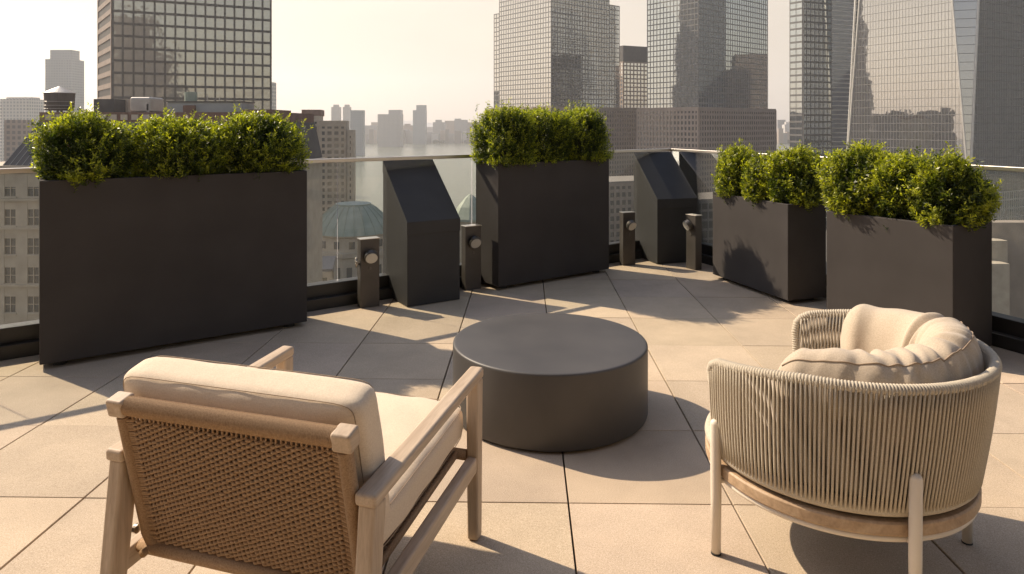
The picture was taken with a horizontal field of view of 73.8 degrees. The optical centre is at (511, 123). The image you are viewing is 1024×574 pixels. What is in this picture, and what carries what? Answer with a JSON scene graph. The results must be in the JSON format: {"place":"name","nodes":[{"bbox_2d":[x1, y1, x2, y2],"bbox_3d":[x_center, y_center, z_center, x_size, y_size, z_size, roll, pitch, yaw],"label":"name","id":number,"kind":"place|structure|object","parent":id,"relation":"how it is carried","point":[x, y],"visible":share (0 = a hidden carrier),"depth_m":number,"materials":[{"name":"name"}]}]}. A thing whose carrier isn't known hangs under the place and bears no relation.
{"place":"outdoors","nodes":[
{"label":"outdoors","id":0,"kind":"place"},
{"bbox_2d":[4,120,34,160],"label":"tower","id":1,"kind":"structure","parent":0,"point":[16,132],"depth_m":420.00,"materials":[{"name":"beige concrete"}]},
{"bbox_2d":[0,97,44,161],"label":"tower","id":2,"kind":"structure","parent":0,"point":[20,108],"depth_m":700.00,"materials":[{"name":"grey concrete"}]},
{"bbox_2d":[0,92,324,324],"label":"mansard building","id":3,"kind":"structure","parent":0,"point":[19,247],"depth_m":98.54,"materials":[{"name":"stone"}]},
{"bbox_2d":[5,187,15,195],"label":"window","id":4,"kind":"structure","parent":3,"relation":"in","point":[7,191],"depth_m":98.21,"materials":[{"name":"grey glass"}]},
{"bbox_2d":[5,209,15,224],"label":"window","id":5,"kind":"structure","parent":3,"relation":"in","point":[7,211],"depth_m":98.21,"materials":[{"name":"grey glass"}]},
{"bbox_2d":[5,238,15,253],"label":"window","id":6,"kind":"structure","parent":3,"relation":"in","point":[7,240],"depth_m":98.21,"materials":[{"name":"grey glass"}]},
{"bbox_2d":[5,267,15,282],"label":"window","id":7,"kind":"structure","parent":3,"relation":"in","point":[7,269],"depth_m":98.21,"materials":[{"name":"grey glass"}]},
{"bbox_2d":[5,297,15,311],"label":"window","id":8,"kind":"structure","parent":3,"relation":"in","point":[7,299],"depth_m":98.21,"materials":[{"name":"grey glass"}]},
{"bbox_2d":[28,187,38,195],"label":"window","id":9,"kind":"structure","parent":3,"relation":"in","point":[30,191],"depth_m":98.21,"materials":[{"name":"grey glass"}]},
{"bbox_2d":[28,209,38,224],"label":"window","id":10,"kind":"structure","parent":3,"relation":"in","point":[30,211],"depth_m":98.21,"materials":[{"name":"grey glass"}]},
{"bbox_2d":[28,238,38,253],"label":"window","id":11,"kind":"structure","parent":3,"relation":"in","point":[30,240],"depth_m":98.21,"materials":[{"name":"grey glass"}]},
{"bbox_2d":[28,267,38,282],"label":"window","id":12,"kind":"structure","parent":3,"relation":"in","point":[30,269],"depth_m":98.21,"materials":[{"name":"grey glass"}]},
{"bbox_2d":[28,297,38,311],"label":"window","id":13,"kind":"structure","parent":3,"relation":"in","point":[30,299],"depth_m":98.21,"materials":[{"name":"grey glass"}]},
{"bbox_2d":[42,86,75,111],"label":"water tank","id":14,"kind":"object","parent":3,"relation":"on","point":[58,99],"visible":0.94,"depth_m":104.46,"materials":[{"name":"metal"}]},
{"bbox_2d":[97,0,271,111],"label":"office tower","id":15,"kind":"structure","parent":0,"point":[175,50],"depth_m":222.99,"materials":[{"name":"grey"}]},
{"bbox_2d":[124,86,132,95],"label":"window","id":16,"kind":"structure","parent":15,"relation":"in","point":[128,91],"depth_m":214.88,"materials":[{"name":"grey glass"}]},
{"bbox_2d":[135,87,142,96],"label":"window","id":17,"kind":"structure","parent":15,"relation":"in","point":[138,90],"depth_m":216.14,"materials":[{"name":"grey glass"}]},
{"bbox_2d":[135,74,142,83],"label":"window","id":18,"kind":"structure","parent":15,"relation":"in","point":[138,78],"depth_m":216.09,"materials":[{"name":"grey glass"}]},
{"bbox_2d":[145,87,153,96],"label":"window","id":19,"kind":"structure","parent":15,"relation":"in","point":[149,91],"depth_m":217.47,"materials":[{"name":"grey glass"}]},
{"bbox_2d":[145,75,153,84],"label":"window","id":20,"kind":"structure","parent":15,"relation":"in","point":[149,79],"depth_m":217.47,"materials":[{"name":"grey glass"}]},
{"bbox_2d":[156,87,163,96],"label":"window","id":21,"kind":"structure","parent":15,"relation":"in","point":[159,90],"depth_m":218.74,"materials":[{"name":"grey glass"}]},
{"bbox_2d":[156,75,163,84],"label":"window","id":22,"kind":"structure","parent":15,"relation":"in","point":[159,78],"depth_m":218.74,"materials":[{"name":"grey glass"}]},
{"bbox_2d":[166,87,173,96],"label":"window","id":23,"kind":"structure","parent":15,"relation":"in","point":[169,90],"depth_m":219.98,"materials":[{"name":"grey glass"}]},
{"bbox_2d":[166,75,173,84],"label":"window","id":24,"kind":"structure","parent":15,"relation":"in","point":[169,78],"depth_m":219.92,"materials":[{"name":"grey glass"}]},
{"bbox_2d":[166,63,173,72],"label":"window","id":25,"kind":"structure","parent":15,"relation":"in","point":[169,66],"depth_m":219.92,"materials":[{"name":"grey glass"}]},
{"bbox_2d":[176,88,184,96],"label":"window","id":26,"kind":"structure","parent":15,"relation":"in","point":[179,91],"depth_m":221.32,"materials":[{"name":"grey glass"}]},
{"bbox_2d":[176,76,184,84],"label":"window","id":27,"kind":"structure","parent":15,"relation":"in","point":[180,80],"depth_m":221.32,"materials":[{"name":"grey glass"}]},
{"bbox_2d":[176,64,184,72],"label":"window","id":28,"kind":"structure","parent":15,"relation":"in","point":[180,68],"depth_m":221.32,"materials":[{"name":"grey glass"}]},
{"bbox_2d":[186,76,194,85],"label":"window","id":29,"kind":"structure","parent":15,"relation":"in","point":[190,80],"depth_m":222.57,"materials":[{"name":"grey glass"}]},
{"bbox_2d":[186,64,194,73],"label":"window","id":30,"kind":"structure","parent":15,"relation":"in","point":[190,68],"depth_m":222.57,"materials":[{"name":"grey glass"}]},
{"bbox_2d":[196,88,203,97],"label":"window","id":31,"kind":"structure","parent":15,"relation":"in","point":[200,91],"depth_m":223.88,"materials":[{"name":"grey glass"}]},
{"bbox_2d":[196,76,203,85],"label":"window","id":32,"kind":"structure","parent":15,"relation":"in","point":[199,79],"depth_m":223.82,"materials":[{"name":"grey glass"}]},
{"bbox_2d":[196,64,203,73],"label":"window","id":33,"kind":"structure","parent":15,"relation":"in","point":[199,67],"depth_m":223.77,"materials":[{"name":"grey glass"}]},
{"bbox_2d":[206,88,213,97],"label":"window","id":34,"kind":"structure","parent":15,"relation":"in","point":[209,91],"depth_m":225.19,"materials":[{"name":"grey glass"}]},
{"bbox_2d":[206,76,213,85],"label":"window","id":35,"kind":"structure","parent":15,"relation":"in","point":[209,80],"depth_m":225.08,"materials":[{"name":"grey glass"}]},
{"bbox_2d":[216,88,223,97],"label":"window","id":36,"kind":"structure","parent":15,"relation":"in","point":[219,91],"depth_m":226.46,"materials":[{"name":"grey glass"}]},
{"bbox_2d":[216,77,223,85],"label":"window","id":37,"kind":"structure","parent":15,"relation":"in","point":[219,80],"depth_m":226.46,"materials":[{"name":"grey glass"}]},
{"bbox_2d":[226,89,233,97],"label":"window","id":38,"kind":"structure","parent":15,"relation":"in","point":[229,92],"depth_m":227.79,"materials":[{"name":"grey glass"}]},
{"bbox_2d":[302,110,355,214],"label":"apartment building","id":39,"kind":"structure","parent":0,"point":[337,139],"depth_m":332.77,"materials":[{"name":"concrete"}]},
{"bbox_2d":[322,256,336,280],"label":"row house block","id":40,"kind":"structure","parent":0,"point":[329,267],"depth_m":179.47,"materials":[{"name":"grey stone"}]},
{"bbox_2d":[322,201,382,278],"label":"domed hall","id":41,"kind":"structure","parent":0,"point":[358,219],"depth_m":208.81,"materials":[{"name":"stone"}]},
{"bbox_2d":[347,268,351,277],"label":"window","id":42,"kind":"structure","parent":41,"relation":"in","point":[349,270],"depth_m":206.45,"materials":[{"name":"grey glass"}]},
{"bbox_2d":[350,110,364,155],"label":"tower","id":43,"kind":"structure","parent":0,"point":[357,120],"depth_m":1300.00,"materials":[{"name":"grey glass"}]},
{"bbox_2d":[378,110,402,146],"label":"tower","id":44,"kind":"structure","parent":0,"point":[390,129],"depth_m":1800.00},
{"bbox_2d":[0,0,789,124],"label":"sky","id":45,"kind":"structure","parent":0,"point":[376,57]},
{"bbox_2d":[403,124,412,130],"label":"building","id":46,"kind":"structure","parent":0,"point":[408,126],"depth_m":2164.00,"materials":[{"name":"grey concrete"}]},
{"bbox_2d":[409,131,412,143],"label":"building","id":47,"kind":"structure","parent":0,"point":[410,137],"depth_m":2114.58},
{"bbox_2d":[403,120,432,126],"bbox_3d":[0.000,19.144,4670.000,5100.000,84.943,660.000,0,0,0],"label":"hills","id":48,"kind":"structure","parent":0,"point":[411,123],"depth_m":4557.44,"materials":[{"name":"grey"}]},
{"bbox_2d":[413,105,426,144],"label":"tower","id":49,"kind":"structure","parent":0,"point":[420,125],"depth_m":2000.00,"materials":[{"name":"grey glass"}]},
{"bbox_2d":[433,120,445,133],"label":"building","id":50,"kind":"structure","parent":0,"point":[439,124],"depth_m":2178.00,"materials":[{"name":"grey concrete"}]},
{"bbox_2d":[445,129,448,143],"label":"building","id":51,"kind":"structure","parent":0,"point":[446,136],"depth_m":2104.49,"materials":[{"name":"brick"}]},
{"bbox_2d":[445,121,453,132],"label":"building","id":52,"kind":"structure","parent":0,"point":[450,125],"depth_m":2315.00,"materials":[{"name":"beige brick"}]},
{"bbox_2d":[454,119,467,142],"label":"building","id":53,"kind":"structure","parent":0,"point":[460,125],"depth_m":2192.00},
{"bbox_2d":[467,122,481,139],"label":"building","id":54,"kind":"structure","parent":0,"point":[469,125],"depth_m":2206.00,"materials":[{"name":"beige brick"}]},
{"bbox_2d":[489,0,636,175],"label":"riverfront tower","id":55,"kind":"structure","parent":0,"point":[557,54],"depth_m":552.94,"materials":[{"name":"grey glass"}]},
{"bbox_2d":[356,143,789,211],"bbox_3d":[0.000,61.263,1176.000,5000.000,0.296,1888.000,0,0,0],"label":"river water","id":56,"kind":"structure","parent":0,"point":[455,174],"depth_m":912.59,"materials":[{"name":"grey liquid"}]},
{"bbox_2d":[368,139,788,143],"bbox_3d":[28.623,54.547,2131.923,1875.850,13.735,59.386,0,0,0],"label":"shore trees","id":57,"kind":"object","parent":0,"point":[441,141],"visible":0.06,"depth_m":2114.95,"materials":[{"name":"grey plant"}]},
{"bbox_2d":[377,143,826,270],"bbox_3d":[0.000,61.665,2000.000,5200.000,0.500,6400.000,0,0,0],"label":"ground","id":58,"kind":"structure","parent":0,"point":[826,227],"depth_m":359.12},
{"bbox_2d":[45,50,83,111],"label":"tower","id":59,"kind":"structure","parent":58,"relation":"on","point":[64,68],"depth_m":902.66,"materials":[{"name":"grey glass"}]},
{"bbox_2d":[272,82,275,109],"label":"tower","id":60,"kind":"structure","parent":58,"relation":"on","point":[273,95],"depth_m":621.82,"materials":[{"name":"grey concrete"}]},
{"bbox_2d":[331,105,340,120],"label":"tower","id":61,"kind":"structure","parent":58,"relation":"on","point":[335,112],"depth_m":1900.00,"materials":[{"name":"grey concrete"}]},
{"bbox_2d":[343,105,350,129],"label":"tower","id":62,"kind":"structure","parent":58,"relation":"on","point":[346,112],"depth_m":1900.00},
{"bbox_2d":[365,125,377,140],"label":"building","id":63,"kind":"structure","parent":58,"relation":"on","point":[368,127],"depth_m":2150.00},
{"bbox_2d":[369,129,373,143],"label":"building","id":64,"kind":"structure","parent":58,"relation":"on","point":[371,136],"depth_m":2092.12,"materials":[{"name":"brick"}]},
{"bbox_2d":[404,129,409,142],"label":"building","id":65,"kind":"structure","parent":58,"relation":"on","point":[407,135],"depth_m":2131.71,"materials":[{"name":"grey"}]},
{"bbox_2d":[427,132,432,142],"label":"building","id":66,"kind":"structure","parent":58,"relation":"on","point":[429,137],"depth_m":2134.93,"materials":[{"name":"grey"}]},
{"bbox_2d":[431,134,438,143],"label":"building","id":67,"kind":"structure","parent":58,"relation":"on","point":[434,136],"depth_m":2119.53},
{"bbox_2d":[440,130,444,143],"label":"building","id":68,"kind":"structure","parent":58,"relation":"on","point":[442,134],"depth_m":2127.07,"materials":[{"name":"grey concrete"}]},
{"bbox_2d":[449,133,453,143],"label":"building","id":69,"kind":"structure","parent":58,"relation":"on","point":[451,138],"depth_m":2122.27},
{"bbox_2d":[455,131,460,143],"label":"building","id":70,"kind":"structure","parent":58,"relation":"on","point":[457,137],"depth_m":2102.61,"materials":[{"name":"brick"}]},
{"bbox_2d":[456,194,475,262],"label":"pavilion","id":71,"kind":"structure","parent":58,"relation":"on","point":[463,209],"depth_m":257.14,"materials":[{"name":"stone"}]},
{"bbox_2d":[467,129,471,143],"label":"building","id":72,"kind":"structure","parent":58,"relation":"on","point":[468,134],"depth_m":2126.04,"materials":[{"name":"concrete"}]},
{"bbox_2d":[777,128,782,143],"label":"building","id":73,"kind":"structure","parent":58,"relation":"on","point":[779,135],"depth_m":2106.31,"materials":[{"name":"beige concrete"}]},
{"bbox_2d":[783,133,787,143],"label":"building","id":74,"kind":"structure","parent":58,"relation":"on","point":[785,137],"depth_m":2119.22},
{"bbox_2d":[609,176,633,241],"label":"waterside block","id":75,"kind":"structure","parent":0,"point":[621,193],"depth_m":343.35,"materials":[{"name":"grey"}]},
{"bbox_2d":[620,45,646,107],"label":"office block","id":76,"kind":"structure","parent":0,"point":[633,76],"depth_m":644.79,"materials":[{"name":"grey concrete"}]},
{"bbox_2d":[637,0,776,191],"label":"riverfront tower","id":77,"kind":"structure","parent":0,"point":[707,74],"depth_m":501.66,"materials":[{"name":"grey glass"}]},
{"bbox_2d":[703,192,712,243],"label":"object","id":78,"kind":"structure","parent":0,"point":[708,202],"depth_m":292.23,"materials":[{"name":"grey"}]},
{"bbox_2d":[777,120,785,127],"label":"building","id":79,"kind":"structure","parent":0,"point":[780,123],"depth_m":2343.00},
{"bbox_2d":[782,122,789,132],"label":"building","id":80,"kind":"structure","parent":0,"point":[785,126],"depth_m":2222.44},
{"bbox_2d":[790,0,831,226],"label":"slim glass tower","id":81,"kind":"structure","parent":0,"point":[811,71],"depth_m":403.80,"materials":[{"name":"grey glass"}]},
{"bbox_2d":[832,0,853,151],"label":"banded tower","id":82,"kind":"structure","parent":0,"point":[842,19],"depth_m":623.96,"materials":[{"name":"grey glass"}]},
{"bbox_2d":[846,0,1023,219],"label":"faceted skyscraper","id":83,"kind":"structure","parent":0,"point":[929,75],"depth_m":327.10,"materials":[{"name":"grey glass"}]},
{"bbox_2d":[992,220,1023,318],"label":"stepped building","id":84,"kind":"structure","parent":0,"point":[1007,267],"depth_m":158.00,"materials":[{"name":"stone"}]},
{"bbox_3d":[-0.936,18.415,-0.806,12.586,86.000,16.389,0,0,0],"label":"terrace building","id":85,"kind":"object","parent":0,"visible":0},
{"bbox_2d":[542,280,576,573],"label":"terrace slab","id":86,"kind":"structure","parent":85,"relation":"on","point":[567,494],"depth_m":2.54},
{"bbox_2d":[0,258,1023,573],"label":"terrace floor","id":87,"kind":"structure","parent":86,"relation":"on","point":[640,500],"depth_m":2.88,"materials":[{"name":"beige tile"}]},
{"bbox_2d":[39,170,306,365],"bbox_3d":[-2.172,0.871,4.491,1.540,1.088,0.370,0,0,-34],"label":"planter","id":88,"kind":"object","parent":87,"relation":"on","point":[129,263],"visible":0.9,"depth_m":4.27,"materials":[{"name":"metal"}]},
{"bbox_2d":[24,101,147,192],"bbox_3d":[-2.608,0.149,4.207,0.612,0.573,0.579,0,0,6],"label":"shrub","id":89,"kind":"object","parent":88,"relation":"in","point":[76,148],"visible":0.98,"depth_m":4.04,"materials":[{"name":"green plant"}]},
{"bbox_2d":[121,107,243,181],"bbox_3d":[-2.159,0.161,4.464,0.728,0.549,0.590,0,0,-34],"label":"shrub","id":90,"kind":"object","parent":88,"relation":"in","point":[174,144],"visible":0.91,"depth_m":4.33,"materials":[{"name":"green plant"}]},
{"bbox_2d":[215,104,312,178],"bbox_3d":[-1.754,0.146,4.770,0.680,0.579,0.583,0,0,-7],"label":"shrub","id":91,"kind":"object","parent":88,"relation":"in","point":[265,136],"visible":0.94,"depth_m":4.63,"materials":[{"name":"green plant"}]},
{"bbox_2d":[100,346,482,573],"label":"wooden armchair","id":92,"kind":"object","parent":87,"relation":"on","point":[261,467],"visible":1,"depth_m":1.77,"materials":[{"name":"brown wood"}]},
{"bbox_2d":[0,148,670,360],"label":"glass balustrade","id":93,"kind":"object","parent":87,"relation":"on","point":[19,340],"visible":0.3,"depth_m":5.28,"materials":[{"name":"black metal"}]},
{"bbox_2d":[354,236,379,307],"bbox_3d":[-1.107,1.150,5.262,0.184,0.530,0.160,0,0,-31],"label":"lamp bollard","id":94,"kind":"object","parent":87,"relation":"on","point":[367,262],"visible":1,"depth_m":5.25,"materials":[{"name":"grey metal"}]},
{"bbox_2d":[383,159,459,306],"bbox_3d":[-0.748,0.860,5.592,0.460,1.102,0.521,0,0,-32],"label":"sloped cabinet","id":95,"kind":"object","parent":87,"relation":"on","point":[421,241],"visible":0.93,"depth_m":5.44,"materials":[{"name":"black metal"}]},
{"bbox_2d":[461,224,481,289],"bbox_3d":[-0.332,1.143,5.829,0.158,0.545,0.160,0,0,-31],"label":"lamp bollard","id":96,"kind":"object","parent":87,"relation":"on","point":[471,241],"visible":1,"depth_m":5.82,"materials":[{"name":"grey metal"}]},
{"bbox_2d":[476,159,608,288],"bbox_3d":[0.302,0.875,6.285,1.275,1.080,0.360,0,0,-35],"label":"planter","id":97,"kind":"object","parent":87,"relation":"on","point":[543,220],"visible":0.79,"depth_m":6.04,"materials":[{"name":"metal"}]},
{"bbox_2d":[463,97,539,169],"bbox_3d":[-0.081,0.107,5.984,0.676,0.670,0.625,0,0,-35],"label":"shrub","id":98,"kind":"object","parent":97,"relation":"in","point":[509,125],"visible":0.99,"depth_m":5.87,"materials":[{"name":"green plant"}]},
{"bbox_2d":[516,100,583,164],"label":"shrub","id":99,"kind":"object","parent":97,"relation":"in","point":[554,139],"visible":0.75,"depth_m":6.13,"materials":[{"name":"green plant"}]},
{"bbox_2d":[561,100,614,165],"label":"shrub","id":100,"kind":"object","parent":97,"relation":"in","point":[590,141],"visible":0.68,"depth_m":6.39,"materials":[{"name":"green plant"}]},
{"bbox_2d":[453,313,647,451],"bbox_3d":[0.187,1.242,3.390,0.958,0.346,0.958,0,0,0],"label":"coffee table","id":101,"kind":"object","parent":87,"relation":"on","point":[557,382],"visible":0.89,"depth_m":3.02,"materials":[{"name":"metal"}]},
{"bbox_2d":[620,211,636,265],"bbox_3d":[1.171,1.150,6.825,0.143,0.530,0.161,0,0,-18],"label":"lamp bollard","id":102,"kind":"object","parent":87,"relation":"on","point":[628,224],"visible":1,"depth_m":6.82,"materials":[{"name":"grey metal"}]},
{"bbox_2d":[633,152,696,263],"bbox_3d":[1.604,0.860,7.175,0.460,1.102,0.521,0,0,-17],"label":"sloped cabinet","id":103,"kind":"object","parent":87,"relation":"on","point":[665,200],"visible":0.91,"depth_m":7.00,"materials":[{"name":"black metal"}]},
{"bbox_2d":[683,213,701,269],"bbox_3d":[1.743,1.150,6.643,0.161,0.530,0.138,0,0,-28],"label":"lamp bollard","id":104,"kind":"object","parent":87,"relation":"on","point":[692,223],"visible":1,"depth_m":6.61,"materials":[{"name":"grey metal"}]},
{"bbox_2d":[713,192,825,301],"bbox_3d":[2.176,1.022,5.862,0.370,0.785,1.000,0,0,-18],"label":"planter","id":105,"kind":"object","parent":87,"relation":"on","point":[777,249],"visible":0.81,"depth_m":5.51,"materials":[{"name":"metal"}]},
{"bbox_2d":[710,137,761,203],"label":"shrub","id":106,"kind":"object","parent":105,"relation":"in","point":[727,177],"visible":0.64,"depth_m":6.06,"materials":[{"name":"green plant"}]},
{"bbox_2d":[738,146,782,208],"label":"shrub","id":107,"kind":"object","parent":105,"relation":"in","point":[753,185],"visible":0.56,"depth_m":5.70,"materials":[{"name":"green plant"}]},
{"bbox_2d":[763,140,825,212],"bbox_3d":[2.291,0.431,5.524,0.515,0.614,0.554,0,0,14],"label":"shrub","id":108,"kind":"object","parent":105,"relation":"in","point":[794,182],"visible":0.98,"depth_m":5.40,"materials":[{"name":"green plant"}]},
{"bbox_2d":[671,148,1023,354],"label":"glass balustrade","id":109,"kind":"object","parent":87,"relation":"on","point":[1007,332],"visible":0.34,"depth_m":6.79,"materials":[{"name":"black metal"}]},
{"bbox_2d":[705,304,1001,573],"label":"rope armchair","id":110,"kind":"object","parent":87,"relation":"on","point":[873,423],"visible":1,"depth_m":1.97,"materials":[{"name":"beige fabric"}]},
{"bbox_2d":[827,211,991,345],"bbox_3d":[2.578,1.008,4.475,0.470,0.815,0.815,0,0,-31],"label":"planter","id":111,"kind":"object","parent":87,"relation":"on","point":[944,270],"visible":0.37,"depth_m":4.23,"materials":[{"name":"metal"}]},
{"bbox_2d":[809,139,903,218],"bbox_3d":[2.402,0.405,4.697,0.622,0.607,0.644,0,0,-31],"label":"shrub","id":112,"kind":"object","parent":111,"relation":"in","point":[845,173],"visible":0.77,"depth_m":4.59,"materials":[{"name":"green plant"}]},
{"bbox_2d":[864,145,947,229],"bbox_3d":[2.598,0.424,4.457,0.620,0.568,0.466,0,0,-31],"label":"shrub","id":113,"kind":"object","parent":111,"relation":"in","point":[891,202],"visible":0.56,"depth_m":4.36,"materials":[{"name":"green plant"}]},
{"bbox_2d":[894,141,1001,231],"bbox_3d":[2.744,0.406,4.251,0.660,0.604,0.548,0,0,-31],"label":"shrub","id":114,"kind":"object","parent":111,"relation":"in","point":[956,181],"visible":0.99,"depth_m":4.11,"materials":[{"name":"green plant"}]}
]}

